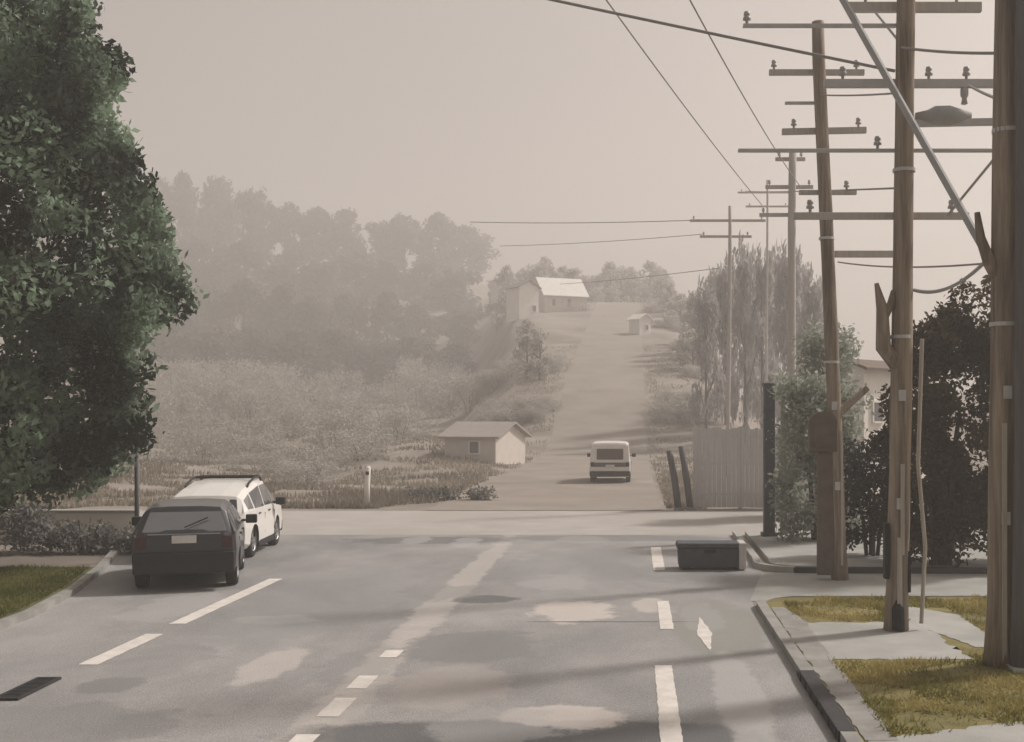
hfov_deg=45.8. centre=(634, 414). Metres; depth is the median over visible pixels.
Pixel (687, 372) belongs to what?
scrub bush
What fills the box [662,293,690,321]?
hillside tree
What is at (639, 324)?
white shed
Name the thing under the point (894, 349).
utility pole
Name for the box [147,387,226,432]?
scrub bush
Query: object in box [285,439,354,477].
scrub bush
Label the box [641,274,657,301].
hillside tree
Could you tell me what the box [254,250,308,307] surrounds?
hazy tree
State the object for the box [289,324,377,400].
hazy tree
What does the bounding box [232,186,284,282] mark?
hazy tree
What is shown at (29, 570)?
grass
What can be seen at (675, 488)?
leaning post
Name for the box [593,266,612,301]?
hillside tree
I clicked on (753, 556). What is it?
kerb
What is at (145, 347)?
hazy tree
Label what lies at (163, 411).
scrub bush
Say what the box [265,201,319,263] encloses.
hazy tree
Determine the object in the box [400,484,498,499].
clipped hedge
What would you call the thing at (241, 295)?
hazy tree
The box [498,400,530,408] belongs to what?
scrub bush
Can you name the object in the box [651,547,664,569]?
line dash
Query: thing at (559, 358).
scrub bush
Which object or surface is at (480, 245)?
hazy tree
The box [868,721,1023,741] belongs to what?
footpath
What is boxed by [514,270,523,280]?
hillside tree
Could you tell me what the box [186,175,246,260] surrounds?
hazy tree
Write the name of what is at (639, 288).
hillside tree
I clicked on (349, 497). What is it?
dry grass
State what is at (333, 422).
scrub bush
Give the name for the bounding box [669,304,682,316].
hillside tree
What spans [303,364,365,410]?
scrub bush
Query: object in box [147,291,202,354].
hazy tree
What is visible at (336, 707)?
line dash
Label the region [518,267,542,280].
hillside tree
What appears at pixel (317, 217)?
hazy tree
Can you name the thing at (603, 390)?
road
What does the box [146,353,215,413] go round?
scrub bush
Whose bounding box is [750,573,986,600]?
side lane
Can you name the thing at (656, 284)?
hillside tree
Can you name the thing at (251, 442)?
scrub bush
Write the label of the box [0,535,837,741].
road
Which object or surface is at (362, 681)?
line dash
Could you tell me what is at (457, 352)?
hazy tree
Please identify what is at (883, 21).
overhead wire
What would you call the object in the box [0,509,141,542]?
wall
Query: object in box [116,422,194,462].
scrub bush
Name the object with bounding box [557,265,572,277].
hillside tree
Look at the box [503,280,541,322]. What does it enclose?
gabled house
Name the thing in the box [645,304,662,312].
scrub bush
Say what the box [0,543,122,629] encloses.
kerb
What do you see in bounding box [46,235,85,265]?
hazy tree
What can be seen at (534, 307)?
window
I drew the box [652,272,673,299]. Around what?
hillside tree
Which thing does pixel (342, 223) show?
hazy tree
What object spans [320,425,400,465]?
scrub bush
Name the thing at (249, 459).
scrub bush
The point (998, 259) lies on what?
utility pole
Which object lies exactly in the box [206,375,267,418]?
scrub bush
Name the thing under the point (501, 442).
house
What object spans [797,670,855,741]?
kerb drain
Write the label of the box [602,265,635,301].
hillside tree
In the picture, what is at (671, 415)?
scrub bush
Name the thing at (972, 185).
overhead wire
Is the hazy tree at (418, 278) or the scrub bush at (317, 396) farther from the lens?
the hazy tree at (418, 278)
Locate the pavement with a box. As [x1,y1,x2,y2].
[745,531,987,566]
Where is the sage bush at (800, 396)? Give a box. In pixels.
[765,366,875,542]
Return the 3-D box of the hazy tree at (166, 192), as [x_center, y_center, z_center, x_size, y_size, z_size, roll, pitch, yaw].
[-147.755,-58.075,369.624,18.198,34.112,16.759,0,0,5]
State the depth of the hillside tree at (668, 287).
189.31 m
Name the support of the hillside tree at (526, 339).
on the ground at (490, 346)
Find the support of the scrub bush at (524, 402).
on the ground at (490, 346)
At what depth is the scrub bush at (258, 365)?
182.31 m
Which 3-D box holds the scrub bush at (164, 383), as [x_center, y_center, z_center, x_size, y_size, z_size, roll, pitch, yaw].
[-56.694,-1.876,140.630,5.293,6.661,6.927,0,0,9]
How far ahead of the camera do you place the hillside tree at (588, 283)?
245.38 m
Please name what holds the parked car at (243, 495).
on the road at (530, 638)
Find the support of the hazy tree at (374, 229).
on the ground at (490, 346)
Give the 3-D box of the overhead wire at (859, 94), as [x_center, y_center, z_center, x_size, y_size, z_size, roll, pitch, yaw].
[3.701,-5.428,20.300,0.026,1.600,6.010,0,0,-2]
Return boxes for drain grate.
[0,677,60,700]
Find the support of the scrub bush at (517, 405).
on the ground at (490, 346)
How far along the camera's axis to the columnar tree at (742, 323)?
97.79 m
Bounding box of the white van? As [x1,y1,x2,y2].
[587,441,635,481]
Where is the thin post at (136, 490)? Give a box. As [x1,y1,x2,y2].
[131,450,138,561]
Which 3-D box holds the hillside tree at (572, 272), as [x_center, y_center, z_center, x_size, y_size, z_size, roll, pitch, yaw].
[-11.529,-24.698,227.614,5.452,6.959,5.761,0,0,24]
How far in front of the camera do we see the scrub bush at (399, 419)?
87.57 m
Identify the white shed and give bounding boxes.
[626,313,653,334]
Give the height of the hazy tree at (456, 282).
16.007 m
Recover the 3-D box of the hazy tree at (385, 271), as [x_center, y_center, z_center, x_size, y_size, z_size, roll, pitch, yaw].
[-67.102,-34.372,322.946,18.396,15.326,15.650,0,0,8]
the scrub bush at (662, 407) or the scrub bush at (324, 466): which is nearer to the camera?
the scrub bush at (324, 466)
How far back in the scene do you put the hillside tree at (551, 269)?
247.09 m
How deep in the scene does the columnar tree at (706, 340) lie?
99.83 m
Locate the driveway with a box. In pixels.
[791,622,971,659]
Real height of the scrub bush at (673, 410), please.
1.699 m
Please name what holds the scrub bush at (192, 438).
on the ground at (490, 346)
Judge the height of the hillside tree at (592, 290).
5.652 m
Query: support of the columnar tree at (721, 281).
on the ground at (490, 346)
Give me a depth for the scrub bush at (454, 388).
127.77 m
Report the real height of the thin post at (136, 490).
2.505 m
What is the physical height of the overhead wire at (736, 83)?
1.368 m
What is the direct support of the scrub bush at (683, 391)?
on the ground at (490, 346)
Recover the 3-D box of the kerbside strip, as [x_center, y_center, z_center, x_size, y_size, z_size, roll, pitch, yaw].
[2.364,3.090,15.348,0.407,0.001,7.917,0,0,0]
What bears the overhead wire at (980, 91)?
attached to the utility pole at (998, 259)
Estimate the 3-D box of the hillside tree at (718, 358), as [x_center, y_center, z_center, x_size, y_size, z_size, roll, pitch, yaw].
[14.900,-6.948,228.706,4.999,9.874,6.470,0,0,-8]
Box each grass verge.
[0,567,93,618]
[766,597,1023,741]
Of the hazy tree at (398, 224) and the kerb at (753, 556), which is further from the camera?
the hazy tree at (398, 224)
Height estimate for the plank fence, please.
2.809 m
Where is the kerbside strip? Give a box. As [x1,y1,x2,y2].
[772,607,897,740]
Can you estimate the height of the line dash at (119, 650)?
0.001 m
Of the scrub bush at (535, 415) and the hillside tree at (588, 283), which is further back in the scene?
the hillside tree at (588, 283)
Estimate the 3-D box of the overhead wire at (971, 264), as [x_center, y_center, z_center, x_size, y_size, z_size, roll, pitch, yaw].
[4.252,-2.442,19.151,0.024,1.086,8.327,0,0,-4]
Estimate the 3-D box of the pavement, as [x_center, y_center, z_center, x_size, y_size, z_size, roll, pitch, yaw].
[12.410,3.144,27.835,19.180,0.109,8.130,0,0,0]
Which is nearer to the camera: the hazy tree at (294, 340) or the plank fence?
the plank fence
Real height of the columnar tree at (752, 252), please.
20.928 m
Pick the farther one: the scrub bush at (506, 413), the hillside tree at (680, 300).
the hillside tree at (680, 300)
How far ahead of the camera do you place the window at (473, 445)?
73.86 m
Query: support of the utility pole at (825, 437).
on the side lane
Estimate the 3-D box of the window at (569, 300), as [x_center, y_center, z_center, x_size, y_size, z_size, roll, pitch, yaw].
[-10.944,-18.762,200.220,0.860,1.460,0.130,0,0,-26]
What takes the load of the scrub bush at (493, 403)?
on the ground at (490, 346)
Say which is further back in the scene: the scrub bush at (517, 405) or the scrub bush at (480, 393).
the scrub bush at (480, 393)
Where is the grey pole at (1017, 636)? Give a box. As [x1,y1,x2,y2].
[1006,0,1023,672]
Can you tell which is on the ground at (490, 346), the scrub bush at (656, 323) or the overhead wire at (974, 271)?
the scrub bush at (656, 323)
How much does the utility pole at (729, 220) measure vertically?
14.002 m
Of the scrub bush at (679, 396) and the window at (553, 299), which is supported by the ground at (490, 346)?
the scrub bush at (679, 396)
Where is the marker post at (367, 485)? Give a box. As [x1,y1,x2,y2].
[364,466,370,504]
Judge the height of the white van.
1.953 m
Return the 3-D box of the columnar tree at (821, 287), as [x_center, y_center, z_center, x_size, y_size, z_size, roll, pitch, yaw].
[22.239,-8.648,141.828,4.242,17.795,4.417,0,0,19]
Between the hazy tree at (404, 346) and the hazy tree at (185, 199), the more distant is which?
the hazy tree at (185, 199)
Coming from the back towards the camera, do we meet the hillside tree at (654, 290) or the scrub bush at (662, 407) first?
the hillside tree at (654, 290)
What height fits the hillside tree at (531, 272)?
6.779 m
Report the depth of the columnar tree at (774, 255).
139.33 m
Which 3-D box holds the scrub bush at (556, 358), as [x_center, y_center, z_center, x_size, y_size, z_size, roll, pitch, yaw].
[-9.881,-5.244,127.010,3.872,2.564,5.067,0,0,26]
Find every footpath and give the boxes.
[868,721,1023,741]
[909,607,984,646]
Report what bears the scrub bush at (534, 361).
on the ground at (490, 346)
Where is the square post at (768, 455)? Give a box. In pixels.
[760,383,777,536]
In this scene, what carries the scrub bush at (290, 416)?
on the ground at (490, 346)
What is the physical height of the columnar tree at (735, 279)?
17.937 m
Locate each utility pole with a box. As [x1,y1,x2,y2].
[690,206,765,476]
[738,0,992,631]
[738,180,787,382]
[759,153,812,490]
[769,20,892,580]
[974,0,1015,666]
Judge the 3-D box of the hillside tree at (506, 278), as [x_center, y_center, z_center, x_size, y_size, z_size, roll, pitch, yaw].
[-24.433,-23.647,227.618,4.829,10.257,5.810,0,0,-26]
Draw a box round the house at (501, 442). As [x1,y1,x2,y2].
[437,422,531,463]
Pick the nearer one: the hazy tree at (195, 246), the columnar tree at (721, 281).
the columnar tree at (721, 281)
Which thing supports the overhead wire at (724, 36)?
attached to the utility pole at (894, 349)
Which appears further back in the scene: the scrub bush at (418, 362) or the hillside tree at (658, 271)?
the hillside tree at (658, 271)
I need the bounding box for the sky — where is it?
[0,0,994,397]
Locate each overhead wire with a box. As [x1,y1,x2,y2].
[476,220,697,222]
[510,234,701,245]
[548,0,894,72]
[565,268,718,283]
[606,0,761,204]
[689,0,799,185]
[749,187,893,191]
[822,93,891,95]
[838,261,979,267]
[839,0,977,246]
[875,13,895,38]
[901,46,993,54]
[913,263,982,293]
[947,160,991,215]
[969,85,992,98]
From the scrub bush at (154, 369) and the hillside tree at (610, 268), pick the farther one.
the hillside tree at (610, 268)
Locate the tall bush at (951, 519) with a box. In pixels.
[863,275,990,566]
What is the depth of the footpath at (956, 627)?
17.63 m
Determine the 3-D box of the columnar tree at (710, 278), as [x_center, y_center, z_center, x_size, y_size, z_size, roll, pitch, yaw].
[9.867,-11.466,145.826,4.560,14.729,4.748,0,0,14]
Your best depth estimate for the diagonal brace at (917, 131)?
16.02 m
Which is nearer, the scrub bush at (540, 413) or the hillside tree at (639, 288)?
the scrub bush at (540, 413)
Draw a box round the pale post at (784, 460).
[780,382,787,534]
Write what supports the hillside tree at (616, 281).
on the ground at (490, 346)
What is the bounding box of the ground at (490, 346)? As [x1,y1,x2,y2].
[0,274,988,608]
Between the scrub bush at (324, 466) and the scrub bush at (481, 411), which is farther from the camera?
the scrub bush at (481, 411)
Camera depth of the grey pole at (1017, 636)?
14.52 m
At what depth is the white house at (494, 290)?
233.24 m
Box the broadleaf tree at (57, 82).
[0,0,209,514]
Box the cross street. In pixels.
[139,511,987,534]
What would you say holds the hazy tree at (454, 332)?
on the ground at (490, 346)
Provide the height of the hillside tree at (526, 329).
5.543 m
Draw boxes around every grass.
[0,344,707,508]
[0,564,89,617]
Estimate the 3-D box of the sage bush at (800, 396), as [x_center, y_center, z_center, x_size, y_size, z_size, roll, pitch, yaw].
[4.641,0.987,29.743,2.806,4.592,2.519,0,0,0]
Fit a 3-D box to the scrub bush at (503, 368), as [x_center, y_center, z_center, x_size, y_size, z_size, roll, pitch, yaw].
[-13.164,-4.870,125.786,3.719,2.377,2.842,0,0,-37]
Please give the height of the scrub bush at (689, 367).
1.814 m
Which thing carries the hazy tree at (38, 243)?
on the ground at (490, 346)
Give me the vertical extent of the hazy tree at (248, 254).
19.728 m
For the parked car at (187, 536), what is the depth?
21.84 m
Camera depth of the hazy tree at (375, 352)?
219.40 m
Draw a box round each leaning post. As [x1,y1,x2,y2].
[666,450,683,510]
[678,446,695,510]
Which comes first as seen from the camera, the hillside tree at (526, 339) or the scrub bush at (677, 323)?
the hillside tree at (526, 339)
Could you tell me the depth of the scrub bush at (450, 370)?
182.65 m
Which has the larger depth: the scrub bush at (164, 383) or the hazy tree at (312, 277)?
the hazy tree at (312, 277)
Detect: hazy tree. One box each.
[3,237,55,292]
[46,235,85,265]
[79,264,108,314]
[84,227,118,266]
[134,329,159,386]
[137,307,205,393]
[147,171,186,241]
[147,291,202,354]
[166,169,212,261]
[166,235,212,295]
[183,245,241,300]
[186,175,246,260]
[190,283,239,342]
[205,277,269,349]
[207,239,276,298]
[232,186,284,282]
[252,280,316,364]
[253,329,330,399]
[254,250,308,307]
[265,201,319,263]
[282,206,344,266]
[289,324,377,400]
[293,259,355,310]
[317,206,367,266]
[340,342,397,399]
[352,258,415,308]
[363,220,409,262]
[363,290,420,363]
[371,211,432,272]
[376,335,448,394]
[393,302,443,349]
[394,260,448,308]
[409,211,472,275]
[421,265,484,322]
[424,342,476,391]
[428,306,486,346]
[442,223,501,273]
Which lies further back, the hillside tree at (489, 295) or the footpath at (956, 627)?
the hillside tree at (489, 295)
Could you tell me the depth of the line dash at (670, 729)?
13.14 m
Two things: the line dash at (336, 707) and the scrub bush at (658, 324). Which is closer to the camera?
the line dash at (336, 707)
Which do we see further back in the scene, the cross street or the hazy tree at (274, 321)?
the hazy tree at (274, 321)
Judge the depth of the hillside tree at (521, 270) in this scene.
290.11 m
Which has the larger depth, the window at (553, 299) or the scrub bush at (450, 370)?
the window at (553, 299)
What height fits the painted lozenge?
0.001 m
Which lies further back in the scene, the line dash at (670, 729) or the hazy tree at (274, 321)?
the hazy tree at (274, 321)
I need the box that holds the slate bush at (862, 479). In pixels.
[843,435,888,555]
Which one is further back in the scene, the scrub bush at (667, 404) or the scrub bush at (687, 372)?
the scrub bush at (687, 372)
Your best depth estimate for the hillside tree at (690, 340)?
130.49 m
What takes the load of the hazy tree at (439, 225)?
on the ground at (490, 346)
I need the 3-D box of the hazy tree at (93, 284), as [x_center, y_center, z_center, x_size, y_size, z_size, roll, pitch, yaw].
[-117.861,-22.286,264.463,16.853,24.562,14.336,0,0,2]
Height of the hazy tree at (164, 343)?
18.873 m
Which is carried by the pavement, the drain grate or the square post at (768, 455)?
the square post at (768, 455)
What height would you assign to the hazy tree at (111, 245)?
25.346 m
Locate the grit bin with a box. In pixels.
[675,540,745,569]
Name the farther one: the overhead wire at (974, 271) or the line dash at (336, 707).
the overhead wire at (974, 271)
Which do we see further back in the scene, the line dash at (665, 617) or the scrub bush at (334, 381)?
the scrub bush at (334, 381)
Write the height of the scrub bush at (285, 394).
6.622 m
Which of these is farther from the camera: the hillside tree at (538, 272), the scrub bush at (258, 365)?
the hillside tree at (538, 272)
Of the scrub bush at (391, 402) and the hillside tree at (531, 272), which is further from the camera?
the hillside tree at (531, 272)
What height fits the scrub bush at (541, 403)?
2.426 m
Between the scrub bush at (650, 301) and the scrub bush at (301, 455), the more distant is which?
the scrub bush at (650, 301)
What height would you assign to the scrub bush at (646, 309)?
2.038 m
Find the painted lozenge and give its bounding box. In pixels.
[697,617,711,649]
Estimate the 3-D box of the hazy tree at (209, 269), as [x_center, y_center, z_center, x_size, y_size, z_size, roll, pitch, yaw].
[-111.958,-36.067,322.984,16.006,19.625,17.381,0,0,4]
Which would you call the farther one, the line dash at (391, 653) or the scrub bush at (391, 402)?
the scrub bush at (391, 402)
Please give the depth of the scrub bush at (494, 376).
126.75 m
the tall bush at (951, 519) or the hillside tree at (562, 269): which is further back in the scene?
the hillside tree at (562, 269)
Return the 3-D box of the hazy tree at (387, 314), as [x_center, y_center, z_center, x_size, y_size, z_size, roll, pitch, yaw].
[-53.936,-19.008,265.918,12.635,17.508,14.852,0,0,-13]
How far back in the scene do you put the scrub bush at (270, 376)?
151.78 m
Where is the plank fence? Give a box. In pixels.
[693,427,814,508]
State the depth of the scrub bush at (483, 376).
127.11 m
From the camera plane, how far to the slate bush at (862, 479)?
26.21 m
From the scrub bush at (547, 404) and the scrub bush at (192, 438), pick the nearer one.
the scrub bush at (192, 438)
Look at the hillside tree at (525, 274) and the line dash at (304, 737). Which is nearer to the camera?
the line dash at (304, 737)
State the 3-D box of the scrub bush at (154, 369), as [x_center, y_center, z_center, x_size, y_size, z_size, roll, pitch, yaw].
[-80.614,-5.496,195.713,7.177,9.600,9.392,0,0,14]
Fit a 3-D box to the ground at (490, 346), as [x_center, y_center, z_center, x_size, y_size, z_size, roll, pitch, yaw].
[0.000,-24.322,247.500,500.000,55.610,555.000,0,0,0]
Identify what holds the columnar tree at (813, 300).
on the ground at (490, 346)
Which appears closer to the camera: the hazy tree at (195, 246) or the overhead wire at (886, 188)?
the overhead wire at (886, 188)
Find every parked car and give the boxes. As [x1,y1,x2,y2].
[131,498,256,587]
[171,475,285,556]
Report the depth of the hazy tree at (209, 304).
266.88 m
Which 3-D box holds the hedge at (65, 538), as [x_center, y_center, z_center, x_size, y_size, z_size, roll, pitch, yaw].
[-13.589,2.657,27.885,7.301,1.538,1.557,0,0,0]
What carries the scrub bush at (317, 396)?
on the ground at (490, 346)
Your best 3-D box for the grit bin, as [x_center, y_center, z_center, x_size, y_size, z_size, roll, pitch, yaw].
[1.567,2.915,24.992,1.430,0.570,0.744,0,0,0]
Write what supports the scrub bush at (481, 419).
on the ground at (490, 346)
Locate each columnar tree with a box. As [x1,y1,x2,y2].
[678,287,711,364]
[688,274,725,427]
[703,261,722,373]
[704,251,742,424]
[719,250,755,380]
[724,231,762,428]
[738,245,769,390]
[748,243,781,428]
[759,240,784,382]
[770,239,804,426]
[780,247,810,383]
[796,261,823,374]
[816,274,823,326]
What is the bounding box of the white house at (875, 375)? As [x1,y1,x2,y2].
[848,359,926,493]
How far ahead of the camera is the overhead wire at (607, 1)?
29.18 m
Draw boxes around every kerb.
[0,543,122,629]
[732,531,795,572]
[756,595,986,741]
[795,566,986,573]
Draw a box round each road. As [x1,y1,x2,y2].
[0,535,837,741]
[427,302,661,509]
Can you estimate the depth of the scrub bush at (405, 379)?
166.85 m
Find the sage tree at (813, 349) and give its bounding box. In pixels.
[790,312,864,481]
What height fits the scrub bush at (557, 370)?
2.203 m
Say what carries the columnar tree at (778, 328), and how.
on the ground at (490, 346)
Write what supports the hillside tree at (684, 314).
on the ground at (490, 346)
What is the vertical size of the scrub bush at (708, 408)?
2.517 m
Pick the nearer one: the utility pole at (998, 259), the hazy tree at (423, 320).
the utility pole at (998, 259)
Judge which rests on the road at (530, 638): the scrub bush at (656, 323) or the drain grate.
the drain grate
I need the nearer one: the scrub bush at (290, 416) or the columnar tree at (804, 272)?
the scrub bush at (290, 416)
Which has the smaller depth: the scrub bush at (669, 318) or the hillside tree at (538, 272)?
the scrub bush at (669, 318)
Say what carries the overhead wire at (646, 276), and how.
attached to the utility pole at (729, 220)
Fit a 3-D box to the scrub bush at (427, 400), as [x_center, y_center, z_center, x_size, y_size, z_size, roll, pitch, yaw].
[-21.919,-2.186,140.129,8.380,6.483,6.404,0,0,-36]
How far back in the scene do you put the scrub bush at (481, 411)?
108.55 m
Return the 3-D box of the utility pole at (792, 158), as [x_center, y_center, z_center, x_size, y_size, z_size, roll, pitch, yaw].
[5.600,-3.037,42.034,2.450,12.485,0.447,0,0,0]
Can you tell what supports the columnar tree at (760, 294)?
on the ground at (490, 346)
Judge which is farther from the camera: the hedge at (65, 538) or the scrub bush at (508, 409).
the scrub bush at (508, 409)
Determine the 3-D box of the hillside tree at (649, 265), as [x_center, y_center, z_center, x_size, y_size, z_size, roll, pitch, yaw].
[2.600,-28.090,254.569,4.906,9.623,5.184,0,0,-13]
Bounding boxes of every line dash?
[80,634,161,664]
[169,579,280,623]
[289,734,319,741]
[317,698,355,716]
[347,675,378,688]
[379,650,402,656]
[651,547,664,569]
[654,665,682,741]
[657,601,673,628]
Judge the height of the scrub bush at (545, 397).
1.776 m
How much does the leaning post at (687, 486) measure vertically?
2.280 m
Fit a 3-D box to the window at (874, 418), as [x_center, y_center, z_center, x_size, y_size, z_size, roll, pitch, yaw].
[9.871,-0.125,48.781,0.130,0.910,0.860,0,0,42]
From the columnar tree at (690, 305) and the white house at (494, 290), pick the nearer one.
the columnar tree at (690, 305)
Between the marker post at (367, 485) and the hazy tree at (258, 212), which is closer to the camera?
the marker post at (367, 485)
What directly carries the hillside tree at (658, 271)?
on the ground at (490, 346)
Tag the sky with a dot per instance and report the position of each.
(546, 115)
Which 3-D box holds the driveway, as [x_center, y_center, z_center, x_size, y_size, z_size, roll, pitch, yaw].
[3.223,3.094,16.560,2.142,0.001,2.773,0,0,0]
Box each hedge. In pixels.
[0,499,133,555]
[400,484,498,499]
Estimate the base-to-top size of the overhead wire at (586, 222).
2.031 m
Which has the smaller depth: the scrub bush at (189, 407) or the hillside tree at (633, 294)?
the scrub bush at (189, 407)
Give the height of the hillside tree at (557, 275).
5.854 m
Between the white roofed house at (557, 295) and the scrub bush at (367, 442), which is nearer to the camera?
the scrub bush at (367, 442)
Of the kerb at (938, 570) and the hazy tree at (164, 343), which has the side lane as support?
the kerb at (938, 570)
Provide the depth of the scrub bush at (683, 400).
107.27 m
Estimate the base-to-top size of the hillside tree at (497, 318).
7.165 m
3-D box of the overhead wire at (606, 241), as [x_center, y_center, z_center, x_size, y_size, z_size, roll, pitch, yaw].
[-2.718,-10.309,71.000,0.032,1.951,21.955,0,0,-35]
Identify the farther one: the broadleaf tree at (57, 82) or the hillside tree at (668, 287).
the hillside tree at (668, 287)
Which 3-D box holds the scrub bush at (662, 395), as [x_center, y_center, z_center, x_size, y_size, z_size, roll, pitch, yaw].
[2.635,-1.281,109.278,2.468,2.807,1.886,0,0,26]
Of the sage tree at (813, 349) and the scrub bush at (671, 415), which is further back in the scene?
the scrub bush at (671, 415)
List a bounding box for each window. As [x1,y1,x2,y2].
[468,440,479,454]
[532,305,536,311]
[552,298,555,305]
[567,298,571,306]
[871,401,883,422]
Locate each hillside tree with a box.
[484,272,504,313]
[484,299,505,330]
[493,264,517,313]
[508,333,538,378]
[512,318,537,355]
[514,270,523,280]
[515,267,535,282]
[517,263,530,278]
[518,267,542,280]
[527,327,553,380]
[528,261,549,281]
[534,256,557,276]
[545,271,566,278]
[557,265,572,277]
[562,267,588,281]
[582,275,596,301]
[586,285,596,300]
[591,260,621,301]
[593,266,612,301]
[598,282,613,301]
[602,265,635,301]
[605,268,632,301]
[619,266,641,301]
[619,276,645,301]
[632,279,651,301]
[637,260,656,300]
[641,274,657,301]
[647,266,672,300]
[648,282,664,299]
[649,276,674,299]
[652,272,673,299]
[657,280,677,314]
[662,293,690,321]
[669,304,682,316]
[671,328,708,368]
[679,311,691,337]
[712,353,722,378]
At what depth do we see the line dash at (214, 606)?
20.42 m
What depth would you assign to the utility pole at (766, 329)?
87.93 m
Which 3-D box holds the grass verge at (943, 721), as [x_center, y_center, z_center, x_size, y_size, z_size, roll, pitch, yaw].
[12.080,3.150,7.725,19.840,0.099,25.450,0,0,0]
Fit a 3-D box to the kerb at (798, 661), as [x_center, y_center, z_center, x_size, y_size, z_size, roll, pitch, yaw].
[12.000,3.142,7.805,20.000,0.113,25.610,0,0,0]
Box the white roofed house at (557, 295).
[534,277,589,311]
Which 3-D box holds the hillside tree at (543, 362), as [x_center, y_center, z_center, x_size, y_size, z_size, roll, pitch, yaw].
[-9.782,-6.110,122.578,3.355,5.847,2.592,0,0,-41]
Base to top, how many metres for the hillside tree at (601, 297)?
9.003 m
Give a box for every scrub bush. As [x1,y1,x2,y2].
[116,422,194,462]
[134,372,175,417]
[135,357,166,394]
[135,391,180,439]
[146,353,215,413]
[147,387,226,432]
[176,422,232,464]
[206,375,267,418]
[216,449,294,471]
[217,430,292,461]
[238,355,303,404]
[245,359,304,415]
[250,373,316,419]
[259,401,319,437]
[272,458,343,485]
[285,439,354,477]
[288,382,356,423]
[298,403,382,449]
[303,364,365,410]
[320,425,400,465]
[354,378,417,426]
[366,404,438,440]
[378,362,450,410]
[382,354,436,408]
[408,370,477,417]
[426,355,465,408]
[430,366,501,418]
[464,415,506,421]
[466,383,503,401]
[472,405,530,424]
[473,402,492,421]
[477,366,512,387]
[479,368,510,387]
[481,394,510,416]
[493,357,525,377]
[496,402,520,421]
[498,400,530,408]
[504,403,549,421]
[506,392,547,416]
[516,406,541,423]
[517,351,558,369]
[517,392,570,409]
[518,395,551,417]
[521,407,550,421]
[522,353,563,373]
[535,354,567,370]
[536,355,562,372]
[536,400,554,411]
[641,302,659,312]
[641,398,690,423]
[645,298,661,303]
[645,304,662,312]
[650,386,675,410]
[651,319,664,326]
[652,399,677,415]
[655,320,671,327]
[655,411,679,422]
[660,314,680,328]
[660,401,687,418]
[664,391,709,407]
[667,393,702,418]
[668,320,686,331]
[671,388,711,400]
[673,364,712,378]
[676,409,712,423]
[681,398,714,423]
[683,362,700,376]
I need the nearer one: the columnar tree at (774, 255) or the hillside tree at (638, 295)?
the columnar tree at (774, 255)
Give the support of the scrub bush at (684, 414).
on the ground at (490, 346)
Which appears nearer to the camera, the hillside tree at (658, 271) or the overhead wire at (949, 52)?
the overhead wire at (949, 52)

